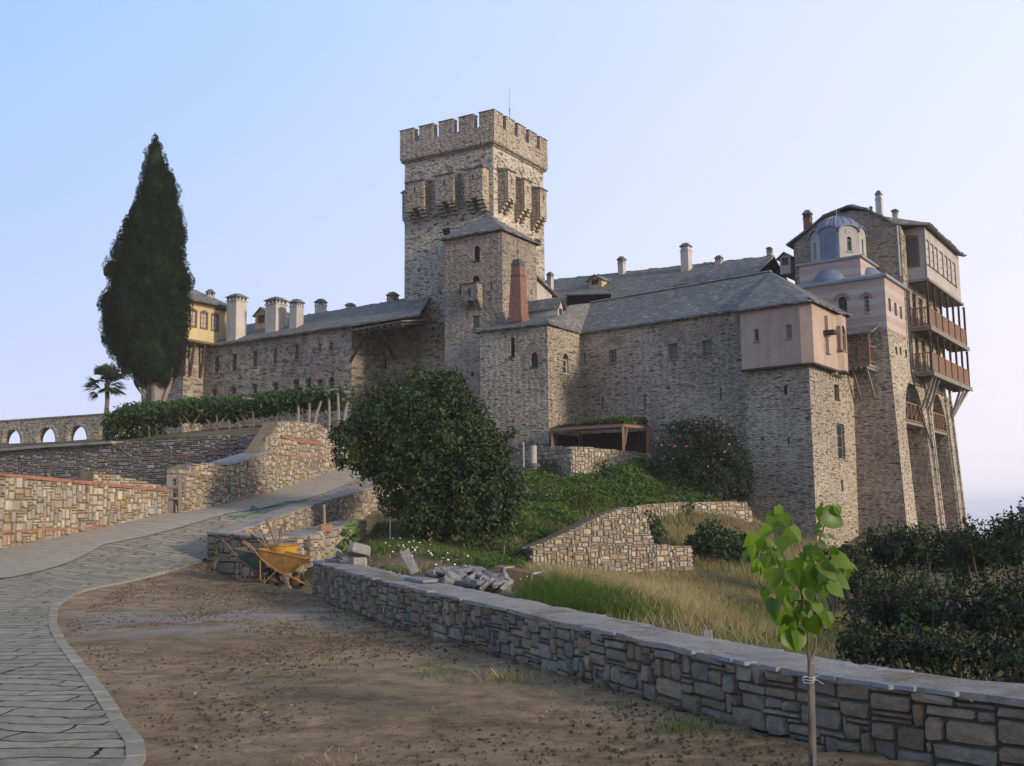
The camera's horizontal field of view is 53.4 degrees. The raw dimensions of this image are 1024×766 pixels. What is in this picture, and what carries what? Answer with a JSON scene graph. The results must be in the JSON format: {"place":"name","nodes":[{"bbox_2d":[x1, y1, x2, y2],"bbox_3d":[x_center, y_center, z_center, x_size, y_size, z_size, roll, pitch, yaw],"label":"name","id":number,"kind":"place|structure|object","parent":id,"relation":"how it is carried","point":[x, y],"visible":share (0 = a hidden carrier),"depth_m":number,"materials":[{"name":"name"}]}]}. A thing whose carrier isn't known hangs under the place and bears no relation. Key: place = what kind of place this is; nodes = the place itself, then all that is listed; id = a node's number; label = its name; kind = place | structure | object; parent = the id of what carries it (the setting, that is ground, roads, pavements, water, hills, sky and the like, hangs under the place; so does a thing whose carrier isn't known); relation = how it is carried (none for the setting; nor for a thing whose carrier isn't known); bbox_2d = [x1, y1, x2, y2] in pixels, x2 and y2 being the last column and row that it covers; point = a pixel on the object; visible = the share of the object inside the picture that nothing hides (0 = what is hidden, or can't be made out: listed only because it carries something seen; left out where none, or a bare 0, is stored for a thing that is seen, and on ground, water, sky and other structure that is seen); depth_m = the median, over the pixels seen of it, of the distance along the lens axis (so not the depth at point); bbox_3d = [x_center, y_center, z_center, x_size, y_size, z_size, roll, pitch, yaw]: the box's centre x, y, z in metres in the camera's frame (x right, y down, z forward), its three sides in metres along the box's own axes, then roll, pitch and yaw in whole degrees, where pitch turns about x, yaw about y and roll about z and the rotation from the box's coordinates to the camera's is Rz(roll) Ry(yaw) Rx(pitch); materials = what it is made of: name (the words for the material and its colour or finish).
{"place":"outdoors","nodes":[
{"label":"outdoors","id":0,"kind":"place"},
{"bbox_2d":[0,474,376,765],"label":"road","id":1,"kind":"structure","parent":0,"point":[52,712],"depth_m":11.29,"materials":[{"name":"stone"}]},
{"bbox_2d":[229,470,307,515],"bbox_3d":[-8.325,3.848,35.213,2.342,1.675,8.788,-2,-7,14],"label":"garden hose","id":2,"kind":"object","parent":1,"relation":"on","point":[256,507],"visible":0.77,"depth_m":34.36,"materials":[{"name":"rubber"}]},
{"bbox_2d":[0,424,1020,765],"bbox_3d":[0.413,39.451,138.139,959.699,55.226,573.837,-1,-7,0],"label":"ground","id":3,"kind":"structure","parent":0,"point":[384,704],"depth_m":9.03,"materials":[{"name":"soil"}]},
{"bbox_2d":[0,413,124,443],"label":"aqueduct","id":4,"kind":"object","parent":3,"relation":"on","point":[35,430],"visible":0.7,"depth_m":59.48,"materials":[{"name":"stone"}]},
{"bbox_2d":[0,471,168,547],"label":"retaining wall","id":5,"kind":"structure","parent":3,"relation":"on","point":[35,508],"depth_m":26.90,"materials":[{"name":"stone"}]},
{"bbox_2d":[81,362,127,440],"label":"palm tree","id":6,"kind":"object","parent":3,"relation":"on","point":[111,374],"visible":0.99,"depth_m":51.16,"materials":[{"name":"green plant"}]},
{"bbox_2d":[48,559,203,765],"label":"kerb","id":7,"kind":"structure","parent":3,"relation":"on","point":[133,739],"depth_m":9.27,"materials":[{"name":"stone"}]},
{"bbox_2d":[0,434,255,485],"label":"retaining wall","id":8,"kind":"structure","parent":3,"relation":"on","point":[152,462],"depth_m":43.93,"materials":[{"name":"stone"}]},
{"bbox_2d":[96,133,195,433],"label":"cypress tree","id":9,"kind":"object","parent":3,"relation":"on","point":[145,304],"visible":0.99,"depth_m":57.85,"materials":[{"name":"green plant"}]},
{"bbox_2d":[163,474,190,512],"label":"wooden gate","id":10,"kind":"structure","parent":3,"relation":"on","point":[170,486],"depth_m":31.11,"materials":[{"name":"grey wood"}]},
{"bbox_2d":[0,462,366,577],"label":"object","id":11,"kind":"object","parent":3,"relation":"on","point":[27,558],"visible":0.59,"depth_m":27.93,"materials":[{"name":"stone"}]},
{"bbox_2d":[140,289,226,435],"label":"corner house","id":12,"kind":"structure","parent":3,"relation":"on","point":[208,320],"depth_m":69.75,"materials":[{"name":"stone"}]},
{"bbox_2d":[207,542,221,571],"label":"weed","id":13,"kind":"object","parent":3,"relation":"on","point":[210,554],"visible":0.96,"depth_m":24.82,"materials":[{"name":"green plant"}]},
{"bbox_2d":[100,383,352,440],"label":"vine arbour","id":14,"kind":"object","parent":3,"relation":"on","point":[155,417],"visible":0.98,"depth_m":47.94,"materials":[{"name":"green plant"}]},
{"bbox_2d":[215,534,284,585],"bbox_3d":[-5.753,3.980,22.557,1.785,0.798,0.671,14,-2,19],"label":"wheelbarrow","id":15,"kind":"object","parent":3,"relation":"on","point":[248,557],"visible":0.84,"depth_m":22.34,"materials":[{"name":"green paint"}]},
{"bbox_2d":[166,421,348,512],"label":"retaining wall","id":16,"kind":"structure","parent":3,"relation":"on","point":[274,456],"depth_m":37.80,"materials":[{"name":"stone"}]},
{"bbox_2d":[236,537,297,579],"bbox_3d":[-5.416,4.051,22.960,1.731,0.774,0.651,13,-1,23],"label":"wheelbarrow","id":17,"kind":"object","parent":3,"relation":"on","point":[257,551],"visible":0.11,"depth_m":22.82,"materials":[{"name":"brown metal"}]},
{"bbox_2d":[237,534,312,588],"bbox_3d":[-5.143,3.918,22.109,1.785,0.798,0.671,14,-3,15],"label":"wheelbarrow","id":18,"kind":"object","parent":3,"relation":"on","point":[287,562],"visible":0.99,"depth_m":21.89,"materials":[{"name":"metal"}]},
{"bbox_2d":[268,545,298,588],"bbox_3d":[-5.069,4.082,22.576,0.690,0.957,0.690,-1,-7,0],"label":"plastic tub","id":19,"kind":"object","parent":18,"relation":"in","point":[283,549],"visible":0.45,"depth_m":22.38,"materials":[{"name":"yellow paint"}]},
{"bbox_2d":[206,483,402,583],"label":"road wall","id":20,"kind":"structure","parent":3,"relation":"on","point":[359,502],"depth_m":29.13,"materials":[{"name":"stone"}]},
{"bbox_2d":[202,292,439,429],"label":"gate wing","id":21,"kind":"structure","parent":3,"relation":"on","point":[276,345],"depth_m":65.59,"materials":[{"name":"stone"}]},
{"bbox_2d":[277,519,366,572],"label":"retaining wall","id":22,"kind":"structure","parent":3,"relation":"on","point":[315,542],"depth_m":26.96,"materials":[{"name":"stone"}]},
{"bbox_2d":[319,524,331,531],"bbox_3d":[-5.004,3.898,27.326,0.367,0.230,0.255,1,-7,-12],"label":"brick","id":23,"kind":"object","parent":22,"relation":"on","point":[326,527],"visible":0.84,"depth_m":27.22,"materials":[{"name":"brick"}]},
{"bbox_2d":[336,520,360,552],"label":"weed plant","id":24,"kind":"object","parent":3,"relation":"on","point":[342,545],"visible":0.87,"depth_m":24.93,"materials":[{"name":"green plant"}]},
{"bbox_2d":[400,549,419,574],"bbox_3d":[-2.134,3.724,21.212,0.413,0.558,0.117,1,-7,-10],"label":"angled stone","id":25,"kind":"object","parent":3,"relation":"on","point":[409,561],"visible":1,"depth_m":21.16,"materials":[{"name":"stone"}]},
{"bbox_2d":[83,572,741,763],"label":"pebbles","id":26,"kind":"object","parent":3,"relation":"on","point":[265,712],"visible":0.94,"depth_m":10.30,"materials":[{"name":"stone"}]},
{"bbox_2d":[327,364,528,549],"bbox_3d":[-2.484,2.373,31.077,5.965,5.853,5.445,-1,-7,0],"label":"round tree","id":27,"kind":"object","parent":3,"relation":"on","point":[436,463],"visible":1,"depth_m":29.39,"materials":[{"name":"green plant"}]},
{"bbox_2d":[361,507,532,574],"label":"garden grass","id":28,"kind":"structure","parent":3,"relation":"on","point":[421,548],"depth_m":27.26,"materials":[{"name":"plant"}]},
{"bbox_2d":[441,575,454,584],"bbox_3d":[-1.200,3.733,19.257,0.262,0.262,0.307,-1,-7,0],"label":"broken stone","id":29,"kind":"object","parent":3,"relation":"on","point":[446,579],"visible":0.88,"depth_m":19.15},
{"bbox_2d":[66,560,843,765],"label":"soil clods","id":30,"kind":"object","parent":3,"relation":"on","point":[647,763],"visible":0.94,"depth_m":9.20,"materials":[{"name":"soil"}]},
{"bbox_2d":[445,570,468,587],"bbox_3d":[-1.045,3.731,19.360,0.451,0.351,0.302,-1,-7,0],"label":"broken stone","id":31,"kind":"object","parent":3,"relation":"on","point":[456,578],"visible":0.76,"depth_m":19.24,"materials":[{"name":"stone"}]},
{"bbox_2d":[392,521,525,567],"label":"wildflowers","id":32,"kind":"object","parent":3,"relation":"on","point":[490,543],"visible":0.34,"depth_m":30.61,"materials":[{"name":"green plant"}]},
{"bbox_2d":[450,567,467,577],"bbox_3d":[-0.973,3.745,19.740,0.377,0.359,0.467,-5,-8,32],"label":"broken stone","id":33,"kind":"object","parent":3,"relation":"on","point":[459,572],"visible":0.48,"depth_m":19.54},
{"bbox_2d":[400,89,547,426],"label":"keep tower","id":34,"kind":"structure","parent":3,"relation":"on","point":[494,164],"depth_m":64.67,"materials":[{"name":"stone"}]},
{"bbox_2d":[537,275,557,299],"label":"gabled stairhead","id":35,"kind":"object","parent":34,"relation":"on","point":[545,290],"visible":0.21,"depth_m":63.73,"materials":[{"name":"white paint"}]},
{"bbox_2d":[479,577,494,590],"bbox_3d":[-0.455,3.677,18.484,0.288,0.312,0.467,-1,-7,0],"label":"broken stone","id":36,"kind":"object","parent":3,"relation":"on","point":[485,586],"visible":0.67,"depth_m":18.30,"materials":[{"name":"stone"}]},
{"bbox_2d":[473,580,486,589],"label":"broken stone","id":37,"kind":"object","parent":36,"relation":"on","point":[477,584],"visible":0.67,"depth_m":18.37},
{"bbox_2d":[439,215,540,423],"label":"stair tower","id":38,"kind":"structure","parent":3,"relation":"on","point":[481,254],"depth_m":59.12,"materials":[{"name":"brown stone"}]},
{"bbox_2d":[473,247,480,261],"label":"window","id":39,"kind":"structure","parent":38,"relation":"in","point":[477,251],"depth_m":59.37,"materials":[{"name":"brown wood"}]},
{"bbox_2d":[497,579,513,592],"bbox_3d":[-0.114,3.699,18.533,0.196,0.262,0.445,-6,-9,37],"label":"broken stone","id":40,"kind":"object","parent":3,"relation":"on","point":[506,585],"visible":0.83,"depth_m":18.41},
{"bbox_2d":[276,654,747,765],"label":"straw tufts","id":41,"kind":"object","parent":3,"relation":"on","point":[522,675],"visible":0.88,"depth_m":8.86,"materials":[{"name":"beige plant"}]},
{"bbox_2d":[493,565,550,588],"bbox_3d":[0.179,3.823,19.682,1.117,0.579,0.470,-3,-8,22],"label":"rusty box","id":42,"kind":"object","parent":3,"relation":"on","point":[511,571],"visible":0.38,"depth_m":19.53,"materials":[{"name":"brown metal"}]},
{"bbox_2d":[527,445,539,468],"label":"stone pillar","id":43,"kind":"structure","parent":3,"relation":"on","point":[533,464],"depth_m":44.81,"materials":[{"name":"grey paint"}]},
{"bbox_2d":[410,657,746,740],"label":"green weeds","id":44,"kind":"object","parent":3,"relation":"on","point":[683,726],"visible":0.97,"depth_m":7.46,"materials":[{"name":"green plant"}]},
{"bbox_2d":[511,446,654,477],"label":"garden wall","id":45,"kind":"structure","parent":3,"relation":"on","point":[574,459],"depth_m":46.32,"materials":[{"name":"stone"}]},
{"bbox_2d":[487,471,678,543],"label":"bank grass","id":46,"kind":"structure","parent":3,"relation":"on","point":[550,525],"depth_m":39.78,"materials":[{"name":"plant"}]},
{"bbox_2d":[519,507,653,553],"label":"garden wall","id":47,"kind":"structure","parent":3,"relation":"on","point":[620,526],"depth_m":33.09,"materials":[{"name":"stone"}]},
{"bbox_2d":[487,566,696,621],"bbox_3d":[1.210,3.403,16.195,3.608,0.943,4.072,-1,-7,0],"label":"green grass clump","id":48,"kind":"object","parent":3,"relation":"on","point":[543,590],"visible":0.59,"depth_m":15.94,"materials":[{"name":"plant"}]},
{"bbox_2d":[549,415,651,452],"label":"timber shelter","id":49,"kind":"object","parent":3,"relation":"on","point":[635,441],"visible":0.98,"depth_m":52.56,"materials":[{"name":"brown wood"}]},
{"bbox_2d":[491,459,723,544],"bbox_3d":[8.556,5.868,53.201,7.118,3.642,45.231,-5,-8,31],"label":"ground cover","id":50,"kind":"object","parent":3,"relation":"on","point":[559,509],"visible":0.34,"depth_m":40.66,"materials":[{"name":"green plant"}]},
{"bbox_2d":[522,544,692,573],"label":"garden wall","id":51,"kind":"structure","parent":3,"relation":"on","point":[664,556],"depth_m":31.85,"materials":[{"name":"stone"}]},
{"bbox_2d":[599,455,646,475],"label":"shrub","id":52,"kind":"object","parent":3,"relation":"on","point":[604,467],"visible":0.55,"depth_m":45.78,"materials":[{"name":"green plant"}]},
{"bbox_2d":[561,457,724,507],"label":"bank cover","id":53,"kind":"object","parent":3,"relation":"on","point":[698,495],"visible":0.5,"depth_m":43.07,"materials":[{"name":"green plant"}]},
{"bbox_2d":[643,510,668,543],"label":"shrub","id":54,"kind":"object","parent":3,"relation":"on","point":[652,526],"visible":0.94,"depth_m":37.24,"materials":[{"name":"green plant"}]},
{"bbox_2d":[472,252,850,504],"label":"long wing","id":55,"kind":"structure","parent":3,"relation":"on","point":[659,359],"depth_m":54.00,"materials":[{"name":"stone"}]},
{"bbox_2d":[529,353,538,367],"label":"window","id":56,"kind":"structure","parent":55,"relation":"in","point":[534,357],"depth_m":53.95,"materials":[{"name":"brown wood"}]},
{"bbox_2d":[608,350,616,364],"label":"window","id":57,"kind":"structure","parent":55,"relation":"in","point":[612,352],"depth_m":55.46,"materials":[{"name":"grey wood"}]},
{"bbox_2d":[667,343,678,360],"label":"window","id":58,"kind":"structure","parent":55,"relation":"in","point":[673,348],"depth_m":52.94,"materials":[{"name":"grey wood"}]},
{"bbox_2d":[701,340,712,357],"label":"window","id":59,"kind":"structure","parent":55,"relation":"in","point":[707,345],"depth_m":51.63,"materials":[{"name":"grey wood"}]},
{"bbox_2d":[516,558,812,617],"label":"pale grass","id":60,"kind":"structure","parent":3,"relation":"on","point":[682,577],"depth_m":25.80,"materials":[{"name":"plant"}]},
{"bbox_2d":[310,560,1023,765],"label":"wall","id":61,"kind":"structure","parent":3,"relation":"on","point":[903,714],"depth_m":7.94,"materials":[{"name":"grey stone"}]},
{"bbox_2d":[336,551,350,562],"bbox_3d":[-3.153,3.270,19.155,0.213,0.241,0.337,-3,-7,16],"label":"broken stone","id":62,"kind":"object","parent":61,"relation":"on","point":[344,557],"visible":0.93,"depth_m":19.03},
{"bbox_2d":[351,557,366,565],"bbox_3d":[-2.808,3.300,18.737,0.294,0.192,0.262,1,-7,-11],"label":"stone block","id":63,"kind":"object","parent":61,"relation":"on","point":[358,560],"depth_m":18.62,"materials":[{"name":"stone"}]},
{"bbox_2d":[348,542,370,558],"bbox_3d":[-2.838,3.114,18.958,0.469,0.324,0.392,2,-7,-17],"label":"stone block","id":64,"kind":"object","parent":63,"relation":"on","point":[355,549],"depth_m":18.83,"materials":[{"name":"stone"}]},
{"bbox_2d":[404,576,437,582],"bbox_3d":[-1.350,2.865,14.843,0.308,0.048,0.862,3,-8,-28],"label":"broken stone","id":65,"kind":"object","parent":61,"relation":"on","point":[418,579],"visible":1,"depth_m":14.63,"materials":[{"name":"stone"}]},
{"bbox_2d":[702,629,712,637],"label":"marker stone","id":66,"kind":"object","parent":61,"relation":"on","point":[707,633],"visible":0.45,"depth_m":9.16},
{"bbox_2d":[545,243,794,305],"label":"wing","id":67,"kind":"structure","parent":3,"relation":"on","point":[586,289],"depth_m":67.30,"materials":[{"name":"stone"}]},
{"bbox_2d":[676,492,696,516],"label":"shrub","id":68,"kind":"object","parent":3,"relation":"on","point":[689,496],"visible":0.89,"depth_m":40.79,"materials":[{"name":"green plant"}]},
{"bbox_2d":[628,500,751,522],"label":"garden wall","id":69,"kind":"structure","parent":3,"relation":"on","point":[739,510],"depth_m":41.04,"materials":[{"name":"stone"}]},
{"bbox_2d":[645,413,758,501],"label":"oleander bush","id":70,"kind":"object","parent":3,"relation":"on","point":[710,450],"visible":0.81,"depth_m":44.69,"materials":[{"name":"green plant"}]},
{"bbox_2d":[657,500,764,543],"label":"dry grass","id":71,"kind":"structure","parent":3,"relation":"on","point":[757,520],"depth_m":39.28,"materials":[{"name":"plant"}]},
{"bbox_2d":[683,515,754,567],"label":"round bush","id":72,"kind":"object","parent":3,"relation":"on","point":[714,540],"visible":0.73,"depth_m":34.67,"materials":[{"name":"green plant"}]},
{"bbox_2d":[654,495,885,571],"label":"slope grass","id":73,"kind":"structure","parent":3,"relation":"on","point":[702,564],"depth_m":38.32,"materials":[{"name":"plant"}]},
{"bbox_2d":[536,558,1009,682],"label":"dry grass","id":74,"kind":"structure","parent":3,"relation":"on","point":[762,623],"depth_m":15.94,"materials":[{"name":"plant"}]},
{"bbox_2d":[740,302,858,547],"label":"pier tower","id":75,"kind":"structure","parent":3,"relation":"on","point":[799,409],"depth_m":47.36,"materials":[{"name":"stone"}]},
{"bbox_2d":[837,424,846,460],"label":"window","id":76,"kind":"structure","parent":75,"relation":"in","point":[839,431],"depth_m":49.74,"materials":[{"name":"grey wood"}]},
{"bbox_2d":[742,502,857,765],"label":"sapling","id":77,"kind":"object","parent":3,"relation":"on","point":[804,575],"visible":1,"depth_m":6.24,"materials":[{"name":"green plant"}]},
{"bbox_2d":[802,664,822,765],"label":"tree stake","id":78,"kind":"object","parent":3,"relation":"on","point":[814,759],"visible":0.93,"depth_m":6.25,"materials":[{"name":"brown wood"}]},
{"bbox_2d":[815,541,857,616],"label":"dark bush","id":79,"kind":"object","parent":3,"relation":"on","point":[834,603],"visible":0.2,"depth_m":25.57,"materials":[{"name":"green plant"}]},
{"bbox_2d":[769,209,911,535],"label":"church","id":80,"kind":"structure","parent":3,"relation":"on","point":[840,271],"depth_m":51.56,"materials":[{"name":"beige stone"}]},
{"bbox_2d":[839,297,847,311],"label":"window","id":81,"kind":"structure","parent":80,"relation":"in","point":[842,301],"depth_m":52.85,"materials":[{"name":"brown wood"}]},
{"bbox_2d":[863,296,870,313],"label":"window","id":82,"kind":"structure","parent":80,"relation":"in","point":[867,308],"depth_m":52.07,"materials":[{"name":"glass"}]},
{"bbox_2d":[838,536,872,610],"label":"dark bush","id":83,"kind":"object","parent":3,"relation":"on","point":[856,551],"visible":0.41,"depth_m":27.32,"materials":[{"name":"green plant"}]},
{"bbox_2d":[828,556,890,629],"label":"dark bush","id":84,"kind":"object","parent":3,"relation":"on","point":[860,578],"visible":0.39,"depth_m":20.35,"materials":[{"name":"green plant"}]},
{"bbox_2d":[829,617,896,666],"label":"dark bush","id":85,"kind":"object","parent":3,"relation":"on","point":[860,638],"visible":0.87,"depth_m":11.81,"materials":[{"name":"green plant"}]},
{"bbox_2d":[786,190,972,534],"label":"balcony house","id":86,"kind":"structure","parent":3,"relation":"on","point":[919,260],"depth_m":55.83,"materials":[{"name":"brown stone"}]},
{"bbox_2d":[854,523,908,602],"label":"dark bush","id":87,"kind":"object","parent":3,"relation":"on","point":[879,560],"visible":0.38,"depth_m":28.26,"materials":[{"name":"green plant"}]},
{"bbox_2d":[830,569,934,641],"bbox_3d":[6.063,3.826,16.495,1.527,1.609,2.315,-4,-8,27],"label":"dark bush","id":88,"kind":"object","parent":3,"relation":"on","point":[876,612],"visible":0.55,"depth_m":16.21,"materials":[{"name":"green plant"}]},
{"bbox_2d":[862,627,938,673],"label":"dark bush","id":89,"kind":"object","parent":3,"relation":"on","point":[907,647],"visible":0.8,"depth_m":11.29,"materials":[{"name":"green plant"}]},
{"bbox_2d":[873,519,949,603],"bbox_3d":[10.898,5.256,27.657,2.102,3.104,2.089,-1,-7,0],"label":"dark bush","id":90,"kind":"object","parent":3,"relation":"on","point":[916,547],"visible":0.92,"depth_m":27.36,"materials":[{"name":"green plant"}]},
{"bbox_2d":[896,587,950,643],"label":"creeper","id":91,"kind":"object","parent":3,"relation":"on","point":[902,615],"visible":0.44,"depth_m":14.74,"materials":[{"name":"green plant"}]},
{"bbox_2d":[882,562,984,651],"bbox_3d":[6.444,3.659,15.655,1.635,1.784,1.736,-1,-7,0],"label":"dark bush","id":92,"kind":"object","parent":3,"relation":"on","point":[921,607],"visible":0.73,"depth_m":15.50,"materials":[{"name":"green plant"}]},
{"bbox_2d":[909,620,988,679],"bbox_3d":[4.734,3.137,11.110,0.836,1.129,1.502,-2,-7,13],"label":"dark bush","id":93,"kind":"object","parent":3,"relation":"on","point":[934,657],"visible":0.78,"depth_m":10.91,"materials":[{"name":"green plant"}]},
{"bbox_2d":[917,519,991,636],"bbox_3d":[11.987,5.305,27.542,2.131,3.251,1.974,-1,-7,0],"label":"dark bush","id":94,"kind":"object","parent":3,"relation":"on","point":[941,539],"visible":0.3,"depth_m":27.52,"materials":[{"name":"green plant"}]},
{"bbox_2d":[924,563,1021,675],"bbox_3d":[6.781,3.549,14.700,1.623,1.889,1.759,-6,-9,38],"label":"dark bush","id":95,"kind":"object","parent":3,"relation":"on","point":[971,610],"visible":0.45,"depth_m":14.52,"materials":[{"name":"green plant"}]},
{"bbox_2d":[935,513,1014,637],"bbox_3d":[10.956,4.704,23.543,1.986,3.351,1.927,-1,-7,0],"label":"dark bush","id":96,"kind":"object","parent":3,"relation":"on","point":[968,551],"visible":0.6,"depth_m":23.45,"materials":[{"name":"green plant"}]},
{"bbox_2d":[945,632,1022,682],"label":"dark bush","id":97,"kind":"object","parent":3,"relation":"on","point":[997,645],"visible":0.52,"depth_m":10.50,"materials":[{"name":"green plant"}]},
{"bbox_2d":[962,500,1023,595],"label":"dark bush","id":98,"kind":"object","parent":3,"relation":"on","point":[1011,550],"visible":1,"depth_m":21.54,"materials":[{"name":"green plant"}]},
{"bbox_2d":[971,568,1023,649],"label":"dark bush","id":99,"kind":"object","parent":3,"relation":"on","point":[1013,619],"visible":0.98,"depth_m":13.60,"materials":[{"name":"green plant"}]},
{"bbox_2d":[985,637,1023,682],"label":"dark bush","id":100,"kind":"object","parent":3,"relation":"on","point":[1018,675],"visible":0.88,"depth_m":9.63,"materials":[{"name":"green plant"}]},
{"bbox_2d":[985,496,1023,636],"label":"dark tree","id":101,"kind":"object","parent":3,"relation":"on","point":[1019,509],"visible":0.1,"depth_m":26.65,"materials":[{"name":"green plant"}]},
{"bbox_2d":[0,0,1023,505],"label":"sky","id":102,"kind":"structure","parent":0,"point":[712,126],"materials":[{"name":"blue"}]},
{"bbox_2d":[799,609,1023,683],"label":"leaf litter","id":103,"kind":"object","parent":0,"point":[908,635],"visible":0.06,"depth_m":17.15,"materials":[{"name":"plant"}]},
{"bbox_2d":[965,505,1023,541],"bbox_3d":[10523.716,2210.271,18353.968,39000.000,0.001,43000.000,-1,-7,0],"label":"sea","id":104,"kind":"structure","parent":0,"point":[984,512],"depth_m":5741.85,"materials":[{"name":"blue"}]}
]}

